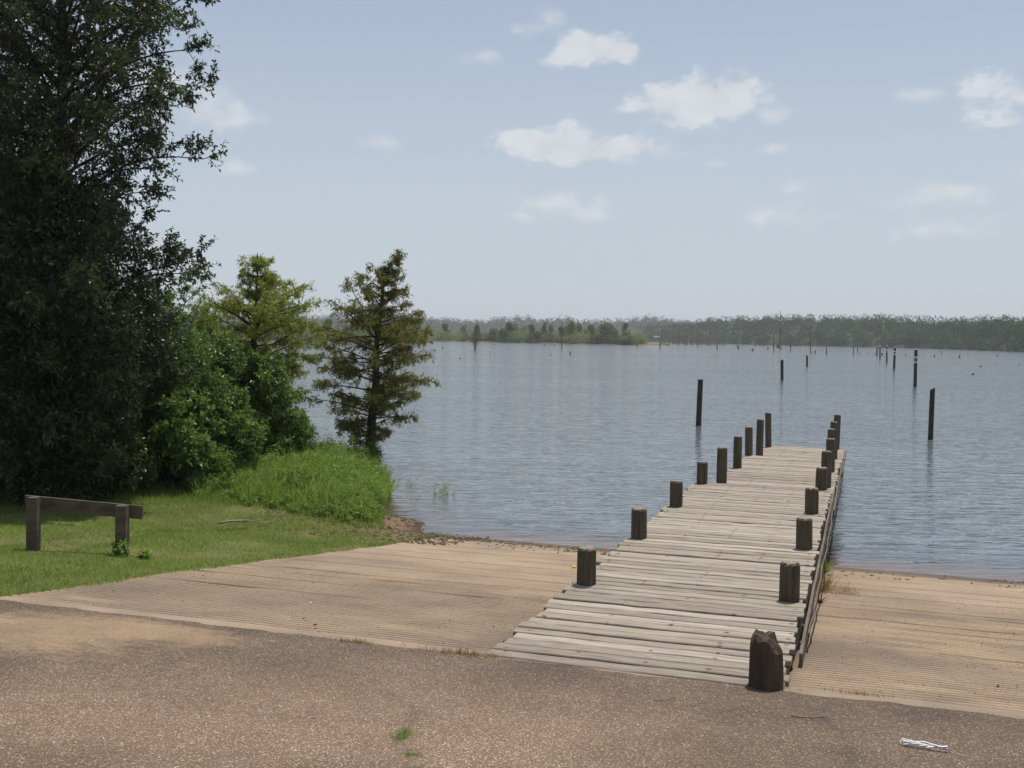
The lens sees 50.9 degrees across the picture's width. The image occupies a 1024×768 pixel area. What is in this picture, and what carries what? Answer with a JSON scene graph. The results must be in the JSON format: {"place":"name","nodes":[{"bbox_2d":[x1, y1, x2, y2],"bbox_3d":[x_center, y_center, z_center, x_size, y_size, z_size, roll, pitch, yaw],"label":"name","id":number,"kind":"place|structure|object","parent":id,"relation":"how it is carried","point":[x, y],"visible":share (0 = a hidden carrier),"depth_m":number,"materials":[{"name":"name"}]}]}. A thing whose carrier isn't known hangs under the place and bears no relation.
{"place":"outdoors","nodes":[
{"label":"outdoors","id":0,"kind":"place"},
{"bbox_2d":[0,455,507,596],"bbox_3d":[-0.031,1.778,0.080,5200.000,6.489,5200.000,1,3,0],"label":"ground","id":1,"kind":"structure","parent":0,"point":[438,524],"depth_m":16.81,"materials":[{"name":"green plant"}]},
{"bbox_2d":[0,0,115,485],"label":"oak tree","id":2,"kind":"object","parent":1,"relation":"on","point":[24,77],"visible":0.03,"depth_m":20.28,"materials":[{"name":"green plant"}]},
{"bbox_2d":[6,152,135,354],"bbox_3d":[-10.406,-1.433,22.827,4.684,7.296,4.684,1,3,0],"label":"broadleaf tree","id":3,"kind":"object","parent":1,"relation":"on","point":[72,260],"depth_m":22.69,"materials":[{"name":"green plant"}]},
{"bbox_2d":[25,495,143,554],"bbox_3d":[-5.051,1.796,12.641,1.367,0.949,0.189,1,3,-2],"label":"guard barrier","id":4,"kind":"object","parent":1,"relation":"on","point":[122,514],"visible":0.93,"depth_m":12.64,"materials":[{"name":"brown wood"}]},
{"bbox_2d":[0,0,228,505],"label":"oak tree","id":5,"kind":"object","parent":1,"relation":"on","point":[63,204],"visible":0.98,"depth_m":17.97,"materials":[{"name":"green plant"}]},
{"bbox_2d":[71,406,157,500],"bbox_3d":[-7.222,1.287,19.444,1.687,1.888,2.043,1,3,0],"label":"shrub","id":6,"kind":"object","parent":1,"relation":"on","point":[136,471],"visible":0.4,"depth_m":19.10,"materials":[{"name":"green plant"}]},
{"bbox_2d":[110,536,130,556],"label":"weed","id":7,"kind":"object","parent":1,"relation":"on","point":[121,548],"visible":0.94,"depth_m":12.50,"materials":[{"name":"green plant"}]},
{"bbox_2d":[80,266,198,482],"bbox_3d":[-7.214,-0.048,20.516,2.393,4.458,2.618,1,3,0],"label":"shrub","id":8,"kind":"object","parent":1,"relation":"on","point":[157,384],"visible":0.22,"depth_m":20.37,"materials":[{"name":"green plant"}]},
{"bbox_2d":[136,549,152,559],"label":"weed","id":9,"kind":"object","parent":1,"relation":"on","point":[146,554],"visible":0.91,"depth_m":12.41,"materials":[{"name":"green plant"}]},
{"bbox_2d":[115,384,216,490],"bbox_3d":[-6.614,1.140,20.254,2.190,2.271,2.095,-1,3,-32],"label":"shrub","id":10,"kind":"object","parent":1,"relation":"on","point":[182,445],"visible":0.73,"depth_m":19.97,"materials":[{"name":"green plant"}]},
{"bbox_2d":[119,276,236,473],"bbox_3d":[-6.811,-0.066,21.569,2.309,4.422,2.576,-1,3,-33],"label":"shrub","id":11,"kind":"object","parent":1,"relation":"on","point":[204,383],"visible":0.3,"depth_m":21.39,"materials":[{"name":"green plant"}]},
{"bbox_2d":[0,456,386,528],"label":"tall grass","id":12,"kind":"structure","parent":1,"relation":"on","point":[218,499],"depth_m":19.09,"materials":[{"name":"green plant"}]},
{"bbox_2d":[182,469,212,491],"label":"bush","id":13,"kind":"object","parent":1,"relation":"on","point":[201,479],"visible":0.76,"depth_m":20.02,"materials":[{"name":"green plant"}]},
{"bbox_2d":[184,311,233,361],"bbox_3d":[-7.502,0.106,26.568,2.270,3.825,2.473,1,3,0],"label":"cypress tree","id":14,"kind":"object","parent":1,"relation":"on","point":[210,329],"visible":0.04,"depth_m":26.46,"materials":[{"name":"green plant"}]},
{"bbox_2d":[200,443,236,485],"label":"bush","id":15,"kind":"object","parent":1,"relation":"on","point":[219,461],"visible":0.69,"depth_m":20.42,"materials":[{"name":"green plant"}]},
{"bbox_2d":[191,326,255,440],"bbox_3d":[-6.605,0.386,23.598,2.072,3.342,1.986,2,3,22],"label":"shrub","id":16,"kind":"object","parent":1,"relation":"on","point":[225,343],"visible":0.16,"depth_m":23.44,"materials":[{"name":"green plant"}]},
{"bbox_2d":[196,384,267,472],"bbox_3d":[-5.973,1.066,21.848,1.962,2.170,1.820,3,3,39],"label":"shrub","id":17,"kind":"object","parent":1,"relation":"on","point":[241,426],"visible":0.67,"depth_m":21.56,"materials":[{"name":"green plant"}]},
{"bbox_2d":[217,519,251,523],"bbox_3d":[-4.231,2.098,16.405,0.521,0.072,0.106,1,3,-9],"label":"driftwood","id":18,"kind":"object","parent":1,"relation":"on","point":[228,521],"visible":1,"depth_m":16.38,"materials":[{"name":"wood"}]},
{"bbox_2d":[227,468,253,487],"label":"bush","id":19,"kind":"object","parent":1,"relation":"on","point":[242,470],"visible":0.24,"depth_m":20.14,"materials":[{"name":"green plant"}]},
{"bbox_2d":[178,253,325,422],"bbox_3d":[-6.099,-0.498,25.199,3.493,5.199,3.753,1,3,0],"label":"cypress tree","id":20,"kind":"object","parent":1,"relation":"on","point":[261,312],"visible":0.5,"depth_m":24.88,"materials":[{"name":"green plant"}]},
{"bbox_2d":[215,346,306,458],"bbox_3d":[-5.635,0.615,23.581,2.137,2.917,2.274,1,3,0],"label":"shrub","id":21,"kind":"object","parent":1,"relation":"on","point":[269,389],"visible":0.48,"depth_m":23.34,"materials":[{"name":"green plant"}]},
{"bbox_2d":[160,429,399,521],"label":"waterside grass","id":22,"kind":"structure","parent":1,"relation":"on","point":[277,487],"depth_m":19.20,"materials":[{"name":"green plant"}]},
{"bbox_2d":[267,406,319,455],"bbox_3d":[-4.915,1.270,24.304,1.382,1.564,1.370,2,3,18],"label":"shrub","id":23,"kind":"object","parent":1,"relation":"on","point":[300,442],"visible":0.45,"depth_m":24.05,"materials":[{"name":"green plant"}]},
{"bbox_2d":[236,507,489,544],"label":"mud clods","id":24,"kind":"object","parent":1,"relation":"on","point":[472,538],"visible":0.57,"depth_m":17.40,"materials":[{"name":"brown soil"}]},
{"bbox_2d":[356,441,383,464],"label":"bush","id":25,"kind":"object","parent":1,"relation":"on","point":[374,451],"visible":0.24,"depth_m":26.01,"materials":[{"name":"green plant"}]},
{"bbox_2d":[302,248,440,454],"bbox_3d":[-3.454,-0.472,26.559,3.501,5.854,3.374,1,3,0],"label":"cypress tree","id":26,"kind":"object","parent":1,"relation":"on","point":[381,397],"visible":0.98,"depth_m":26.31,"materials":[{"name":"green plant"}]},
{"bbox_2d":[487,412,846,690],"bbox_3d":[4.348,2.921,18.205,2.213,3.475,22.838,2,3,18],"label":"boat dock","id":27,"kind":"object","parent":1,"relation":"on","point":[701,579],"visible":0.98,"depth_m":9.91,"materials":[{"name":"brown wood"}]},
{"bbox_2d":[238,339,432,343],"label":"island ground","id":28,"kind":"structure","parent":0,"point":[429,342],"depth_m":353.81,"materials":[{"name":"soil"}]},
{"bbox_2d":[175,313,193,334],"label":"island tree","id":29,"kind":"object","parent":28,"relation":"on","point":[185,324],"visible":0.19,"depth_m":356.88,"materials":[{"name":"green plant"}]},
{"bbox_2d":[189,305,200,323],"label":"island tree","id":30,"kind":"object","parent":28,"relation":"on","point":[193,312],"visible":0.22,"depth_m":373.68,"materials":[{"name":"green plant"}]},
{"bbox_2d":[223,321,248,336],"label":"island tree","id":31,"kind":"object","parent":28,"relation":"on","point":[239,323],"visible":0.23,"depth_m":361.52,"materials":[{"name":"green plant"}]},
{"bbox_2d":[273,301,301,322],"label":"island tree","id":32,"kind":"object","parent":28,"relation":"on","point":[293,304],"visible":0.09,"depth_m":364.82,"materials":[{"name":"green plant"}]},
{"bbox_2d":[286,315,311,333],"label":"island tree","id":33,"kind":"object","parent":28,"relation":"on","point":[304,318],"visible":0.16,"depth_m":359.11,"materials":[{"name":"green plant"}]},
{"bbox_2d":[192,330,428,342],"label":"shrub thicket","id":34,"kind":"object","parent":28,"relation":"on","point":[306,338],"visible":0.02,"depth_m":354.85,"materials":[{"name":"green plant"}]},
{"bbox_2d":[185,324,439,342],"bbox_3d":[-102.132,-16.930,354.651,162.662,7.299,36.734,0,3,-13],"label":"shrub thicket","id":35,"kind":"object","parent":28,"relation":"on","point":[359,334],"visible":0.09,"depth_m":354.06,"materials":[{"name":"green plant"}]},
{"bbox_2d":[305,327,326,340],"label":"island tree","id":36,"kind":"object","parent":28,"relation":"on","point":[312,333],"visible":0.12,"depth_m":352.49,"materials":[{"name":"green plant"}]},
{"bbox_2d":[323,319,332,329],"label":"island tree","id":37,"kind":"object","parent":28,"relation":"on","point":[329,321],"visible":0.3,"depth_m":369.30,"materials":[{"name":"green plant"}]},
{"bbox_2d":[340,325,354,334],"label":"island tree","id":38,"kind":"object","parent":28,"relation":"on","point":[349,329],"visible":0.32,"depth_m":367.34,"materials":[{"name":"green plant"}]},
{"bbox_2d":[365,304,382,338],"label":"island tree","id":39,"kind":"object","parent":28,"relation":"on","point":[371,314],"visible":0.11,"depth_m":357.36,"materials":[{"name":"green plant"}]},
{"bbox_2d":[381,316,394,329],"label":"island tree","id":40,"kind":"object","parent":28,"relation":"on","point":[387,322],"visible":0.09,"depth_m":372.57,"materials":[{"name":"green plant"}]},
{"bbox_2d":[407,321,423,334],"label":"island tree","id":41,"kind":"object","parent":28,"relation":"on","point":[416,326],"visible":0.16,"depth_m":375.58,"materials":[{"name":"green plant"}]},
{"bbox_2d":[184,319,667,337],"bbox_3d":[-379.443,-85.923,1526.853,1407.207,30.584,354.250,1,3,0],"label":"hills","id":42,"kind":"structure","parent":0,"point":[505,324],"depth_m":1568.52,"materials":[{"name":"green plant"}]},
{"bbox_2d":[133,311,708,336],"bbox_3d":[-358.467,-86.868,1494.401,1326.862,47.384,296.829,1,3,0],"label":"distant trees","id":43,"kind":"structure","parent":42,"relation":"on","point":[497,326],"depth_m":1575.77,"materials":[{"name":"green plant"}]},
{"bbox_2d":[0,600,1023,767],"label":"parking apron","id":44,"kind":"object","parent":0,"point":[317,739],"visible":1,"depth_m":6.14,"materials":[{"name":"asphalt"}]},
{"bbox_2d":[324,635,382,645],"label":"dry grass tuft","id":45,"kind":"object","parent":44,"relation":"on","point":[359,641],"visible":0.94,"depth_m":7.96,"materials":[{"name":"beige plant"}]},
{"bbox_2d":[386,725,417,742],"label":"grass tuft","id":46,"kind":"object","parent":44,"relation":"on","point":[404,735],"visible":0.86,"depth_m":5.56,"materials":[{"name":"green plant"}]},
{"bbox_2d":[399,750,421,757],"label":"grass tuft","id":47,"kind":"object","parent":44,"relation":"on","point":[411,754],"visible":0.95,"depth_m":5.24,"materials":[{"name":"green plant"}]},
{"bbox_2d":[791,715,824,718],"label":"twig","id":48,"kind":"object","parent":44,"relation":"on","point":[808,717],"visible":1,"depth_m":6.33,"materials":[{"name":"wood"}]},
{"bbox_2d":[899,738,948,749],"bbox_3d":[2.233,1.955,5.827,0.259,0.024,0.061,2,3,24],"label":"plastic ribbon","id":49,"kind":"object","parent":44,"relation":"on","point":[917,743],"visible":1,"depth_m":5.83,"materials":[{"name":"white plastic"}]},
{"bbox_2d":[0,526,1023,718],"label":"boat ramp","id":50,"kind":"object","parent":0,"point":[480,593],"visible":0.68,"depth_m":10.28,"materials":[{"name":"concrete"}]},
{"bbox_2d":[403,642,512,659],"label":"dry grass tuft","id":51,"kind":"object","parent":50,"relation":"on","point":[459,651],"visible":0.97,"depth_m":7.75,"materials":[{"name":"beige plant"}]},
{"bbox_2d":[375,515,1023,587],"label":"shoreline wrack","id":52,"kind":"object","parent":50,"relation":"on","point":[541,546],"visible":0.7,"depth_m":17.04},
{"bbox_2d":[815,596,828,603],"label":"dead leaves","id":53,"kind":"object","parent":50,"relation":"on","point":[820,601],"visible":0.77,"depth_m":11.79,"materials":[{"name":"brown plant"}]},
{"bbox_2d":[820,557,833,572],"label":"green weed","id":54,"kind":"object","parent":50,"relation":"on","point":[826,567],"visible":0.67,"depth_m":15.32,"materials":[{"name":"green plant"}]},
{"bbox_2d":[817,565,841,593],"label":"dry grass tuft","id":55,"kind":"object","parent":50,"relation":"on","point":[826,586],"visible":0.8,"depth_m":12.95,"materials":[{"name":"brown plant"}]},
{"bbox_2d":[826,576,864,596],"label":"dry grass tuft","id":56,"kind":"object","parent":50,"relation":"on","point":[846,594],"visible":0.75,"depth_m":12.85,"materials":[{"name":"beige plant"}]},
{"bbox_2d":[815,687,904,699],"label":"dry grass tuft","id":57,"kind":"object","parent":50,"relation":"on","point":[864,694],"visible":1,"depth_m":7.06,"materials":[{"name":"beige plant"}]},
{"bbox_2d":[0,0,1023,323],"label":"sky","id":58,"kind":"structure","parent":0,"point":[691,160],"materials":[{"name":"blue"}]},
{"bbox_2d":[66,544,1023,706],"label":"ramp gravel","id":59,"kind":"structure","parent":0,"point":[605,553],"depth_m":10.58,"materials":[{"name":"brown gravel"}]},
{"bbox_2d":[427,339,670,345],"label":"island ground","id":60,"kind":"structure","parent":0,"point":[657,344],"depth_m":509.23,"materials":[{"name":"green plant"}]},
{"bbox_2d":[441,323,449,337],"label":"island tree","id":61,"kind":"object","parent":60,"relation":"on","point":[444,326],"visible":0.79,"depth_m":547.71,"materials":[{"name":"green plant"}]},
{"bbox_2d":[460,325,466,335],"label":"island tree","id":62,"kind":"object","parent":60,"relation":"on","point":[462,327],"visible":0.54,"depth_m":558.06,"materials":[{"name":"green plant"}]},
{"bbox_2d":[470,324,481,339],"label":"island tree","id":63,"kind":"object","parent":60,"relation":"on","point":[477,332],"visible":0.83,"depth_m":521.31,"materials":[{"name":"green plant"}]},
{"bbox_2d":[485,328,498,338],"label":"island tree","id":64,"kind":"object","parent":60,"relation":"on","point":[491,335],"visible":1,"depth_m":519.62,"materials":[{"name":"green plant"}]},
{"bbox_2d":[498,328,509,338],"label":"island tree","id":65,"kind":"object","parent":60,"relation":"on","point":[502,331],"visible":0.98,"depth_m":517.14,"materials":[{"name":"green plant"}]},
{"bbox_2d":[504,322,514,334],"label":"island tree","id":66,"kind":"object","parent":60,"relation":"on","point":[509,325],"visible":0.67,"depth_m":525.14,"materials":[{"name":"green plant"}]},
{"bbox_2d":[528,324,534,340],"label":"island tree","id":67,"kind":"object","parent":60,"relation":"on","point":[531,327],"visible":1,"depth_m":515.05,"materials":[{"name":"green plant"}]},
{"bbox_2d":[432,333,636,344],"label":"shrub thicket","id":68,"kind":"object","parent":60,"relation":"on","point":[554,341],"visible":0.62,"depth_m":513.81,"materials":[{"name":"green plant"}]},
{"bbox_2d":[530,331,543,341],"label":"island tree","id":69,"kind":"object","parent":60,"relation":"on","point":[536,335],"visible":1,"depth_m":511.67,"materials":[{"name":"green plant"}]},
{"bbox_2d":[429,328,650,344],"bbox_3d":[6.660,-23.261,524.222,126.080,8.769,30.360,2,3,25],"label":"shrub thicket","id":70,"kind":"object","parent":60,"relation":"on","point":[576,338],"visible":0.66,"depth_m":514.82,"materials":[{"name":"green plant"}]},
{"bbox_2d":[541,321,547,333],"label":"island tree","id":71,"kind":"object","parent":60,"relation":"on","point":[543,328],"visible":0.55,"depth_m":521.02,"materials":[{"name":"green plant"}]},
{"bbox_2d":[544,332,553,340],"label":"island tree","id":72,"kind":"object","parent":60,"relation":"on","point":[549,336],"visible":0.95,"depth_m":513.05,"materials":[{"name":"green plant"}]},
{"bbox_2d":[548,325,553,335],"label":"island tree","id":73,"kind":"object","parent":60,"relation":"on","point":[550,328],"visible":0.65,"depth_m":527.58,"materials":[{"name":"green plant"}]},
{"bbox_2d":[558,326,565,340],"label":"island tree","id":74,"kind":"object","parent":60,"relation":"on","point":[559,329],"visible":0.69,"depth_m":513.15,"materials":[{"name":"green plant"}]},
{"bbox_2d":[565,320,578,339],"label":"island tree","id":75,"kind":"object","parent":60,"relation":"on","point":[571,326],"visible":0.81,"depth_m":518.57,"materials":[{"name":"green plant"}]},
{"bbox_2d":[575,322,582,333],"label":"island tree","id":76,"kind":"object","parent":60,"relation":"on","point":[578,328],"visible":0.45,"depth_m":539.06,"materials":[{"name":"green plant"}]},
{"bbox_2d":[579,328,588,338],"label":"island tree","id":77,"kind":"object","parent":60,"relation":"on","point":[585,330],"visible":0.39,"depth_m":523.33,"materials":[{"name":"green plant"}]},
{"bbox_2d":[587,325,595,341],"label":"island tree","id":78,"kind":"object","parent":60,"relation":"on","point":[591,328],"visible":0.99,"depth_m":508.85,"materials":[{"name":"green plant"}]},
{"bbox_2d":[591,334,602,341],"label":"island tree","id":79,"kind":"object","parent":60,"relation":"on","point":[596,337],"visible":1,"depth_m":504.88,"materials":[{"name":"green plant"}]},
{"bbox_2d":[597,322,616,340],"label":"island tree","id":80,"kind":"object","parent":60,"relation":"on","point":[606,328],"visible":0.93,"depth_m":506.76,"materials":[{"name":"green plant"}]},
{"bbox_2d":[609,330,619,341],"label":"island tree","id":81,"kind":"object","parent":60,"relation":"on","point":[614,332],"visible":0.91,"depth_m":504.76,"materials":[{"name":"green plant"}]},
{"bbox_2d":[621,322,628,333],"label":"island tree","id":82,"kind":"object","parent":60,"relation":"on","point":[624,327],"visible":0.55,"depth_m":523.67,"materials":[{"name":"green plant"}]},
{"bbox_2d":[620,329,632,342],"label":"island tree","id":83,"kind":"object","parent":60,"relation":"on","point":[626,334],"visible":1,"depth_m":500.60,"materials":[{"name":"green plant"}]},
{"bbox_2d":[129,337,1023,574],"bbox_3d":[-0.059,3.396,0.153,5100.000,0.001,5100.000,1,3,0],"label":"lake water","id":84,"kind":"structure","parent":0,"point":[601,438],"depth_m":40.06,"materials":[{"name":"liquid"}]},
{"bbox_2d":[398,479,417,488],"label":"water plant","id":85,"kind":"object","parent":84,"relation":"in","point":[410,483],"visible":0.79,"depth_m":24.05,"materials":[{"name":"green plant"}]},
{"bbox_2d":[416,480,456,500],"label":"water plant","id":86,"kind":"object","parent":84,"relation":"in","point":[446,492],"visible":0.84,"depth_m":22.78,"materials":[{"name":"green plant"}]},
{"bbox_2d":[470,326,481,349],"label":"snag with bush","id":87,"kind":"object","parent":84,"relation":"in","point":[475,341],"visible":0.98,"depth_m":241.27,"materials":[{"name":"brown wood"}]},
{"bbox_2d":[660,325,664,343],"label":"dead cypress","id":88,"kind":"object","parent":84,"relation":"in","point":[661,337],"visible":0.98,"depth_m":648.81,"materials":[{"name":"grey wood"}]},
{"bbox_2d":[696,379,702,425],"bbox_3d":[7.311,1.625,42.181,0.288,3.607,0.237,1,3,0],"label":"mooring pile","id":89,"kind":"object","parent":84,"relation":"in","point":[699,404],"visible":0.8,"depth_m":42.06,"materials":[{"name":"brown wood"}]},
{"bbox_2d":[708,324,712,344],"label":"dead cypress","id":90,"kind":"object","parent":84,"relation":"in","point":[709,333],"visible":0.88,"depth_m":612.71,"materials":[{"name":"grey wood"}]},
{"bbox_2d":[778,311,780,348],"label":"dead tree","id":91,"kind":"object","parent":84,"relation":"in","point":[780,332],"visible":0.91,"depth_m":413.60,"materials":[{"name":"grey wood"}]},
{"bbox_2d":[780,360,783,379],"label":"mooring pile","id":92,"kind":"object","parent":84,"relation":"in","point":[781,375],"visible":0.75,"depth_m":91.81,"materials":[{"name":"brown wood"}]},
{"bbox_2d":[886,345,887,362],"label":"channel marker","id":93,"kind":"object","parent":84,"relation":"in","point":[886,353],"visible":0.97,"depth_m":174.38,"materials":[{"name":"green paint"}]},
{"bbox_2d":[893,346,895,368],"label":"channel marker","id":94,"kind":"object","parent":84,"relation":"in","point":[894,356],"visible":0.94,"depth_m":136.16,"materials":[{"name":"green paint"}]},
{"bbox_2d":[913,349,917,386],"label":"channel marker","id":95,"kind":"object","parent":84,"relation":"in","point":[915,367],"visible":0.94,"depth_m":83.06,"materials":[{"name":"green paint"}]},
{"bbox_2d":[928,388,934,438],"bbox_3d":[14.802,1.934,38.037,0.200,3.625,0.194,1,3,0],"label":"mooring pile","id":96,"kind":"object","parent":84,"relation":"in","point":[931,414],"visible":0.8,"depth_m":37.93,"materials":[{"name":"brown wood"}]},
{"bbox_2d":[633,321,1023,351],"bbox_3d":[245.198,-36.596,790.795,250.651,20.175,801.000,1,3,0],"label":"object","id":97,"kind":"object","parent":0,"point":[850,344],"depth_m":749.64,"materials":[{"name":"green plant"}]},
{"bbox_2d":[635,312,1023,351],"bbox_3d":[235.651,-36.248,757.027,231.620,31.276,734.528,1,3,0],"label":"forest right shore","id":98,"kind":"structure","parent":97,"relation":"on","point":[1010,329],"depth_m":716.53,"materials":[{"name":"green plant"}]}
]}

